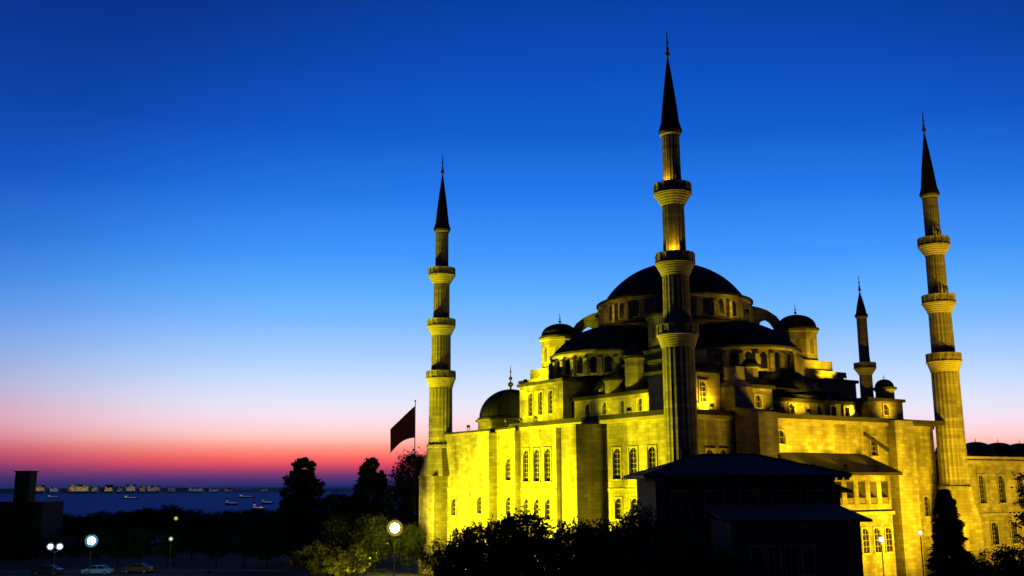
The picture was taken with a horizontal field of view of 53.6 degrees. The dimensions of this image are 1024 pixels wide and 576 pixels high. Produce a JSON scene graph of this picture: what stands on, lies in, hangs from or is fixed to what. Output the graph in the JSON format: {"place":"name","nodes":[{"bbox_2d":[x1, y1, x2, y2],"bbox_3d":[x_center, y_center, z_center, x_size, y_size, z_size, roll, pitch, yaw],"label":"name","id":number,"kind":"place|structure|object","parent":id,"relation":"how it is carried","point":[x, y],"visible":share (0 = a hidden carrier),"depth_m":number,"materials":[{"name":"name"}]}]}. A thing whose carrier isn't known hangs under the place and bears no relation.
{"place":"outdoors","nodes":[
{"label":"outdoors","id":0,"kind":"place"},
{"bbox_2d":[0,571,383,575],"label":"road","id":1,"kind":"structure","parent":0,"point":[286,573],"depth_m":153.60,"materials":[{"name":"black asphalt"}]},
{"bbox_2d":[30,565,63,575],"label":"parked car","id":2,"kind":"object","parent":1,"relation":"on","point":[42,569],"visible":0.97,"depth_m":152.35,"materials":[{"name":"grey paint"}]},
{"bbox_2d":[81,565,113,575],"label":"parked car","id":3,"kind":"object","parent":1,"relation":"on","point":[104,569],"visible":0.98,"depth_m":151.95,"materials":[{"name":"blue paint"}]},
{"bbox_2d":[121,563,153,572],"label":"parked car","id":4,"kind":"object","parent":1,"relation":"on","point":[144,567],"visible":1,"depth_m":155.29,"materials":[{"name":"brown paint"}]},
{"bbox_2d":[0,568,386,572],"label":"pavement","id":5,"kind":"structure","parent":0,"point":[182,570],"depth_m":158.27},
{"bbox_2d":[0,486,409,492],"bbox_3d":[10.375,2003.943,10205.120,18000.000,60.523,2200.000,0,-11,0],"label":"shore hills","id":6,"kind":"structure","parent":0,"point":[163,490],"depth_m":9508.36,"materials":[{"name":"blue"}]},
{"bbox_2d":[0,486,416,543],"bbox_3d":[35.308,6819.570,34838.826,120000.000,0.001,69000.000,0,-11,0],"label":"sea","id":7,"kind":"structure","parent":0,"point":[82,504],"depth_m":4044.93,"materials":[{"name":"liquid"}]},
{"bbox_2d":[36,485,45,492],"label":"waterfront building","id":8,"kind":"structure","parent":7,"relation":"on","point":[40,488],"depth_m":8833.83,"materials":[{"name":"grey"}]},
{"bbox_2d":[50,487,59,492],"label":"waterfront building","id":9,"kind":"structure","parent":7,"relation":"on","point":[54,489],"depth_m":8831.39,"materials":[{"name":"grey"}]},
{"bbox_2d":[68,484,90,492],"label":"waterfront building","id":10,"kind":"structure","parent":7,"relation":"on","point":[79,488],"depth_m":8832.58,"materials":[{"name":"grey"}]},
{"bbox_2d":[91,486,99,492],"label":"waterfront building","id":11,"kind":"structure","parent":7,"relation":"on","point":[95,489],"depth_m":8831.95,"materials":[{"name":"grey"}]},
{"bbox_2d":[104,485,114,492],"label":"waterfront building","id":12,"kind":"structure","parent":7,"relation":"on","point":[109,488],"depth_m":8832.40,"materials":[{"name":"grey"}]},
{"bbox_2d":[126,484,136,492],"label":"waterfront building","id":13,"kind":"structure","parent":7,"relation":"on","point":[131,488],"depth_m":8833.71,"materials":[{"name":"grey"}]},
{"bbox_2d":[147,486,160,492],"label":"waterfront building","id":14,"kind":"structure","parent":7,"relation":"on","point":[154,489],"depth_m":8831.87,"materials":[{"name":"grey"}]},
{"bbox_2d":[188,487,203,492],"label":"waterfront building","id":15,"kind":"structure","parent":7,"relation":"on","point":[197,490],"depth_m":8828.58,"materials":[{"name":"grey"}]},
{"bbox_2d":[209,488,219,492],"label":"waterfront building","id":16,"kind":"structure","parent":7,"relation":"on","point":[214,490],"depth_m":8829.74,"materials":[{"name":"grey"}]},
{"bbox_2d":[0,543,432,575],"bbox_3d":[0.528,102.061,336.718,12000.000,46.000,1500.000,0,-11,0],"label":"ground","id":17,"kind":"structure","parent":0,"point":[201,561],"depth_m":176.03,"materials":[{"name":"black"}]},
{"bbox_2d":[0,471,64,557],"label":"house","id":18,"kind":"structure","parent":17,"relation":"on","point":[23,506],"depth_m":192.77,"materials":[{"name":"tile"}]},
{"bbox_2d":[0,509,5,519],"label":"window","id":19,"kind":"structure","parent":18,"relation":"in","point":[2,511],"depth_m":191.44,"materials":[{"name":"black glass"}]},
{"bbox_2d":[14,509,20,519],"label":"window","id":20,"kind":"structure","parent":18,"relation":"in","point":[17,516],"depth_m":191.40,"materials":[{"name":"black glass"}]},
{"bbox_2d":[30,509,36,519],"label":"window","id":21,"kind":"structure","parent":18,"relation":"in","point":[33,516],"depth_m":191.40,"materials":[{"name":"black glass"}]},
{"bbox_2d":[48,542,61,575],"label":"street lamp","id":22,"kind":"object","parent":17,"relation":"on","point":[50,546],"visible":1,"depth_m":142.53,"materials":[{"name":"grey metal"}]},
{"bbox_2d":[34,533,76,563],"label":"tree","id":23,"kind":"object","parent":17,"relation":"on","point":[55,541],"visible":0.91,"depth_m":175.05,"materials":[{"name":"green plant"}]},
{"bbox_2d":[61,513,85,541],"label":"tree","id":24,"kind":"object","parent":17,"relation":"on","point":[64,523],"visible":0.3,"depth_m":216.34,"materials":[{"name":"green plant"}]},
{"bbox_2d":[64,514,98,543],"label":"tree","id":25,"kind":"object","parent":17,"relation":"on","point":[81,527],"visible":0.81,"depth_m":211.99,"materials":[{"name":"green plant"}]},
{"bbox_2d":[88,533,94,575],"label":"street lamp","id":26,"kind":"object","parent":17,"relation":"on","point":[91,540],"visible":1,"depth_m":143.47,"materials":[{"name":"grey metal"}]},
{"bbox_2d":[72,529,114,564],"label":"tree","id":27,"kind":"object","parent":17,"relation":"on","point":[95,549],"visible":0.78,"depth_m":167.64,"materials":[{"name":"green plant"}]},
{"bbox_2d":[87,510,121,533],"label":"tree","id":28,"kind":"object","parent":17,"relation":"on","point":[99,517],"visible":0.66,"depth_m":225.28,"materials":[{"name":"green plant"}]},
{"bbox_2d":[91,527,140,565],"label":"tree","id":29,"kind":"object","parent":17,"relation":"on","point":[118,535],"visible":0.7,"depth_m":168.35,"materials":[{"name":"green plant"}]},
{"bbox_2d":[101,508,134,539],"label":"tree","id":30,"kind":"object","parent":17,"relation":"on","point":[122,515],"visible":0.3,"depth_m":226.70,"materials":[{"name":"green plant"}]},
{"bbox_2d":[120,526,156,562],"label":"tree","id":31,"kind":"object","parent":17,"relation":"on","point":[143,542],"visible":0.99,"depth_m":167.93,"materials":[{"name":"green plant"}]},
{"bbox_2d":[120,507,167,538],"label":"tree","id":32,"kind":"object","parent":17,"relation":"on","point":[142,518],"visible":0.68,"depth_m":211.75,"materials":[{"name":"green plant"}]},
{"bbox_2d":[151,532,187,565],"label":"tree","id":33,"kind":"object","parent":17,"relation":"on","point":[164,551],"visible":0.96,"depth_m":168.81,"materials":[{"name":"green plant"}]},
{"bbox_2d":[147,503,191,546],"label":"tree","id":34,"kind":"object","parent":17,"relation":"on","point":[172,509],"visible":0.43,"depth_m":220.31,"materials":[{"name":"green plant"}]},
{"bbox_2d":[163,507,211,534],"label":"tree","id":35,"kind":"object","parent":17,"relation":"on","point":[195,522],"visible":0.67,"depth_m":221.01,"materials":[{"name":"green plant"}]},
{"bbox_2d":[199,509,239,534],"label":"tree","id":36,"kind":"object","parent":17,"relation":"on","point":[215,520],"visible":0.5,"depth_m":219.53,"materials":[{"name":"green plant"}]},
{"bbox_2d":[221,508,250,533],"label":"tree","id":37,"kind":"object","parent":17,"relation":"on","point":[235,520],"visible":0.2,"depth_m":220.59,"materials":[{"name":"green plant"}]},
{"bbox_2d":[233,507,280,539],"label":"tree","id":38,"kind":"object","parent":17,"relation":"on","point":[259,518],"visible":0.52,"depth_m":198.65,"materials":[{"name":"green plant"}]},
{"bbox_2d":[246,533,288,566],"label":"tree","id":39,"kind":"object","parent":17,"relation":"on","point":[269,548],"visible":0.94,"depth_m":166.30,"materials":[{"name":"green plant"}]},
{"bbox_2d":[282,536,306,563],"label":"tree","id":40,"kind":"object","parent":17,"relation":"on","point":[294,542],"visible":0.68,"depth_m":170.81,"materials":[{"name":"green plant"}]},
{"bbox_2d":[268,457,334,560],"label":"tree","id":41,"kind":"object","parent":17,"relation":"on","point":[304,517],"visible":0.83,"depth_m":179.90,"materials":[{"name":"green plant"}]},
{"bbox_2d":[285,540,333,575],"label":"shrub","id":42,"kind":"object","parent":17,"relation":"on","point":[306,561],"visible":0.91,"depth_m":148.44,"materials":[{"name":"green plant"}]},
{"bbox_2d":[313,548,340,575],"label":"shrub","id":43,"kind":"object","parent":17,"relation":"on","point":[318,563],"visible":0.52,"depth_m":147.70,"materials":[{"name":"green plant"}]},
{"bbox_2d":[321,490,351,538],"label":"tree","id":44,"kind":"object","parent":17,"relation":"on","point":[339,504],"visible":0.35,"depth_m":193.54,"materials":[{"name":"green plant"}]},
{"bbox_2d":[314,513,360,556],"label":"tree","id":45,"kind":"object","parent":17,"relation":"on","point":[340,534],"visible":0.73,"depth_m":154.36,"materials":[{"name":"green plant"}]},
{"bbox_2d":[321,554,354,575],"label":"shrub","id":46,"kind":"object","parent":17,"relation":"on","point":[341,561],"visible":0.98,"depth_m":145.54,"materials":[{"name":"green plant"}]},
{"bbox_2d":[325,542,370,575],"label":"shrub","id":47,"kind":"object","parent":17,"relation":"on","point":[361,556],"visible":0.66,"depth_m":148.68,"materials":[{"name":"green plant"}]},
{"bbox_2d":[338,456,396,558],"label":"tree","id":48,"kind":"object","parent":17,"relation":"on","point":[370,479],"visible":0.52,"depth_m":184.95,"materials":[{"name":"green plant"}]},
{"bbox_2d":[347,512,397,573],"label":"tree","id":49,"kind":"object","parent":17,"relation":"on","point":[378,547],"visible":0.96,"depth_m":151.41,"materials":[{"name":"green plant"}]},
{"bbox_2d":[390,518,398,575],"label":"street lamp","id":50,"kind":"object","parent":17,"relation":"on","point":[394,527],"visible":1,"depth_m":145.59,"materials":[{"name":"grey metal"}]},
{"bbox_2d":[387,527,416,563],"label":"tree","id":51,"kind":"object","parent":17,"relation":"on","point":[391,547],"visible":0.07,"depth_m":170.70,"materials":[{"name":"green plant"}]},
{"bbox_2d":[386,447,424,531],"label":"tree","id":52,"kind":"object","parent":17,"relation":"on","point":[399,490],"visible":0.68,"depth_m":190.40,"materials":[{"name":"green plant"}]},
{"bbox_2d":[391,522,426,573],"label":"tree","id":53,"kind":"object","parent":17,"relation":"on","point":[410,547],"visible":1,"depth_m":151.54,"materials":[{"name":"green plant"}]},
{"bbox_2d":[413,400,415,565],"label":"flagpole","id":54,"kind":"object","parent":17,"relation":"on","point":[414,472],"visible":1,"depth_m":169.05,"materials":[{"name":"grey metal"}]},
{"bbox_2d":[390,406,414,452],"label":"flag","id":55,"kind":"object","parent":54,"relation":"attached to","point":[402,429],"visible":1,"depth_m":170.56,"materials":[{"name":"red fabric"}]},
{"bbox_2d":[418,155,455,574],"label":"minaret","id":56,"kind":"object","parent":17,"relation":"on","point":[434,472],"visible":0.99,"depth_m":156.06,"materials":[{"name":"stone"}]},
{"bbox_2d":[417,528,481,575],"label":"tree","id":57,"kind":"object","parent":17,"relation":"on","point":[439,551],"visible":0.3,"depth_m":102.03,"materials":[{"name":"green plant"}]},
{"bbox_2d":[434,514,525,575],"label":"tree","id":58,"kind":"object","parent":17,"relation":"on","point":[472,553],"visible":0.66,"depth_m":95.36,"materials":[{"name":"green plant"}]},
{"bbox_2d":[477,505,561,575],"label":"tree","id":59,"kind":"object","parent":17,"relation":"on","point":[514,546],"visible":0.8,"depth_m":93.48,"materials":[{"name":"green plant"}]},
{"bbox_2d":[517,516,602,575],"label":"tree","id":60,"kind":"object","parent":17,"relation":"on","point":[555,541],"visible":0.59,"depth_m":91.31,"materials":[{"name":"green plant"}]},
{"bbox_2d":[542,514,626,575],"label":"tree","id":61,"kind":"object","parent":17,"relation":"on","point":[592,547],"visible":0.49,"depth_m":89.47,"materials":[{"name":"green plant"}]},
{"bbox_2d":[581,522,639,575],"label":"tree","id":62,"kind":"object","parent":17,"relation":"on","point":[607,546],"visible":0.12,"depth_m":88.45,"materials":[{"name":"green plant"}]},
{"bbox_2d":[599,502,690,575],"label":"tree","id":63,"kind":"object","parent":17,"relation":"on","point":[630,528],"visible":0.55,"depth_m":72.07,"materials":[{"name":"green plant"}]},
{"bbox_2d":[653,31,698,463],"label":"minaret","id":64,"kind":"object","parent":17,"relation":"on","point":[677,333],"visible":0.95,"depth_m":113.10,"materials":[{"name":"stone"}]},
{"bbox_2d":[445,265,944,575],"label":"mosque","id":65,"kind":"structure","parent":17,"relation":"on","point":[565,457],"depth_m":130.59,"materials":[{"name":"stone"}]},
{"bbox_2d":[450,498,456,516],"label":"window","id":66,"kind":"structure","parent":65,"relation":"in","point":[455,499],"depth_m":151.04,"materials":[{"name":"stone"}]},
{"bbox_2d":[475,495,482,514],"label":"window","id":67,"kind":"structure","parent":65,"relation":"in","point":[480,497],"depth_m":145.25,"materials":[{"name":"stone"}]},
{"bbox_2d":[504,457,510,481],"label":"window","id":68,"kind":"structure","parent":65,"relation":"in","point":[505,458],"depth_m":140.03,"materials":[{"name":"stone"}]},
{"bbox_2d":[504,496,510,515],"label":"window","id":69,"kind":"structure","parent":65,"relation":"in","point":[506,497],"depth_m":139.11,"materials":[{"name":"stone"}]},
{"bbox_2d":[521,448,529,482],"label":"window","id":70,"kind":"structure","parent":65,"relation":"in","point":[527,451],"depth_m":135.13,"materials":[{"name":"stone"}]},
{"bbox_2d":[522,497,529,514],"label":"window","id":71,"kind":"structure","parent":65,"relation":"in","point":[527,503],"depth_m":134.27,"materials":[{"name":"stone"}]},
{"bbox_2d":[532,448,540,482],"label":"window","id":72,"kind":"structure","parent":65,"relation":"in","point":[538,470],"depth_m":133.13,"materials":[{"name":"stone"}]},
{"bbox_2d":[533,498,540,520],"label":"window","id":73,"kind":"structure","parent":65,"relation":"in","point":[538,500],"depth_m":132.13,"materials":[{"name":"stone"}]},
{"bbox_2d":[543,447,551,482],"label":"window","id":74,"kind":"structure","parent":65,"relation":"in","point":[546,450],"depth_m":131.03,"materials":[{"name":"stone"}]},
{"bbox_2d":[543,498,551,520],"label":"window","id":75,"kind":"structure","parent":65,"relation":"in","point":[549,500],"depth_m":130.01,"materials":[{"name":"stone"}]},
{"bbox_2d":[611,447,622,480],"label":"window","id":76,"kind":"structure","parent":65,"relation":"in","point":[618,450],"depth_m":120.45,"materials":[{"name":"stone"}]},
{"bbox_2d":[613,497,622,520],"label":"window","id":77,"kind":"structure","parent":65,"relation":"in","point":[619,500],"depth_m":119.42,"materials":[{"name":"stone"}]},
{"bbox_2d":[627,446,638,480],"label":"window","id":78,"kind":"structure","parent":65,"relation":"in","point":[633,449],"depth_m":118.12,"materials":[{"name":"stone"}]},
{"bbox_2d":[629,497,636,519],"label":"window","id":79,"kind":"structure","parent":65,"relation":"in","point":[634,499],"depth_m":117.30,"materials":[{"name":"stone"}]},
{"bbox_2d":[646,445,657,468],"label":"window","id":80,"kind":"structure","parent":65,"relation":"in","point":[653,462],"depth_m":115.49,"materials":[{"name":"stone"}]},
{"bbox_2d":[704,448,715,453],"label":"window","id":81,"kind":"structure","parent":65,"relation":"in","point":[706,450],"depth_m":113.62,"materials":[{"name":"stone"}]},
{"bbox_2d":[719,448,728,453],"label":"window","id":82,"kind":"structure","parent":65,"relation":"in","point":[721,450],"depth_m":114.71,"materials":[{"name":"stone"}]},
{"bbox_2d":[779,429,787,444],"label":"window","id":83,"kind":"structure","parent":65,"relation":"in","point":[781,431],"depth_m":120.27,"materials":[{"name":"stone"}]},
{"bbox_2d":[869,435,879,456],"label":"window","id":84,"kind":"structure","parent":65,"relation":"in","point":[871,444],"depth_m":129.03,"materials":[{"name":"stone"}]},
{"bbox_2d":[922,495,932,516],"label":"window","id":85,"kind":"structure","parent":65,"relation":"in","point":[924,497],"depth_m":137.05,"materials":[{"name":"stone"}]},
{"bbox_2d":[853,276,876,397],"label":"minaret","id":86,"kind":"object","parent":17,"relation":"on","point":[865,368],"visible":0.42,"depth_m":210.63,"materials":[{"name":"stone"}]},
{"bbox_2d":[924,489,974,575],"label":"cypress","id":87,"kind":"object","parent":17,"relation":"on","point":[948,536],"visible":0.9,"depth_m":92.69,"materials":[{"name":"green plant"}]},
{"bbox_2d":[917,111,984,568],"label":"minaret","id":88,"kind":"object","parent":17,"relation":"on","point":[944,361],"visible":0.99,"depth_m":138.24,"materials":[{"name":"stone"}]},
{"bbox_2d":[948,552,993,575],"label":"tree","id":89,"kind":"object","parent":17,"relation":"on","point":[961,569],"visible":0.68,"depth_m":88.62,"materials":[{"name":"green plant"}]},
{"bbox_2d":[935,438,1023,568],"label":"courtyard arcade","id":90,"kind":"object","parent":17,"relation":"on","point":[992,467],"visible":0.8,"depth_m":141.86,"materials":[{"name":"stone"}]},
{"bbox_2d":[977,474,988,504],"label":"window","id":91,"kind":"structure","parent":90,"relation":"in","point":[979,476],"depth_m":140.13,"materials":[{"name":"stone"}]},
{"bbox_2d":[990,521,1000,545],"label":"window","id":92,"kind":"structure","parent":90,"relation":"in","point":[992,523],"depth_m":140.06,"materials":[{"name":"stone"}]},
{"bbox_2d":[996,474,1007,503],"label":"window","id":93,"kind":"structure","parent":90,"relation":"in","point":[999,481],"depth_m":142.65,"materials":[{"name":"stone"}]},
{"bbox_2d":[1009,520,1019,544],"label":"window","id":94,"kind":"structure","parent":90,"relation":"in","point":[1012,531],"depth_m":142.51,"materials":[{"name":"stone"}]},
{"bbox_2d":[1015,474,1023,501],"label":"window","id":95,"kind":"structure","parent":90,"relation":"in","point":[1016,475],"depth_m":145.04,"materials":[{"name":"stone"}]},
{"bbox_2d":[969,539,1023,575],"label":"tree","id":96,"kind":"object","parent":17,"relation":"on","point":[1008,565],"visible":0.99,"depth_m":86.34,"materials":[{"name":"green plant"}]},
{"bbox_2d":[1009,471,1023,546],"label":"tree","id":97,"kind":"object","parent":17,"relation":"on","point":[1021,504],"visible":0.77,"depth_m":90.17,"materials":[{"name":"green plant"}]},
{"bbox_2d":[0,0,1023,543],"label":"sky","id":98,"kind":"structure","parent":0,"point":[218,217],"materials":[{"name":"blue"}]},
{"bbox_2d":[623,448,852,558],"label":"pavilion","id":99,"kind":"structure","parent":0,"point":[684,487],"depth_m":77.52,"materials":[{"name":"paint"}]},
{"bbox_2d":[670,490,691,523],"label":"window","id":100,"kind":"structure","parent":99,"relation":"in","point":[680,507],"depth_m":77.37,"materials":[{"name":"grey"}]},
{"bbox_2d":[704,490,724,523],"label":"window","id":101,"kind":"structure","parent":99,"relation":"in","point":[710,496],"depth_m":77.41,"materials":[{"name":"grey glass"}]},
{"bbox_2d":[738,490,758,503],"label":"window","id":102,"kind":"structure","parent":99,"relation":"in","point":[744,496],"depth_m":77.52,"materials":[{"name":"grey glass"}]},
{"bbox_2d":[772,490,792,503],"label":"window","id":103,"kind":"structure","parent":99,"relation":"in","point":[778,496],"depth_m":77.50,"materials":[{"name":"grey glass"}]},
{"bbox_2d":[806,490,826,503],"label":"window","id":104,"kind":"structure","parent":99,"relation":"in","point":[813,496],"depth_m":77.52,"materials":[{"name":"grey glass"}]},
{"bbox_2d":[701,503,872,575],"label":"annex house","id":105,"kind":"structure","parent":0,"point":[822,539],"depth_m":67.06,"materials":[{"name":"paint"}]},
{"bbox_2d":[750,545,765,575],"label":"window","id":106,"kind":"structure","parent":105,"relation":"in","point":[756,563],"depth_m":66.93,"materials":[{"name":"grey glass"}]},
{"bbox_2d":[767,545,783,575],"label":"window","id":107,"kind":"structure","parent":105,"relation":"in","point":[773,551],"depth_m":66.93,"materials":[{"name":"grey glass"}]},
{"bbox_2d":[783,545,800,575],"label":"window","id":108,"kind":"structure","parent":105,"relation":"in","point":[789,550],"depth_m":66.93,"materials":[{"name":"grey glass"}]},
{"bbox_2d":[800,545,817,575],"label":"window","id":109,"kind":"structure","parent":105,"relation":"in","point":[807,551],"depth_m":66.93,"materials":[{"name":"grey glass"}]},
{"bbox_2d":[879,535,884,575],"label":"street lamp","id":110,"kind":"object","parent":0,"point":[881,539],"visible":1,"depth_m":100.72,"materials":[{"name":"grey metal"}]},
{"bbox_2d":[919,529,923,575],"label":"street lamp","id":111,"kind":"object","parent":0,"point":[920,532],"visible":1,"depth_m":100.76,"materials":[{"name":"grey metal"}]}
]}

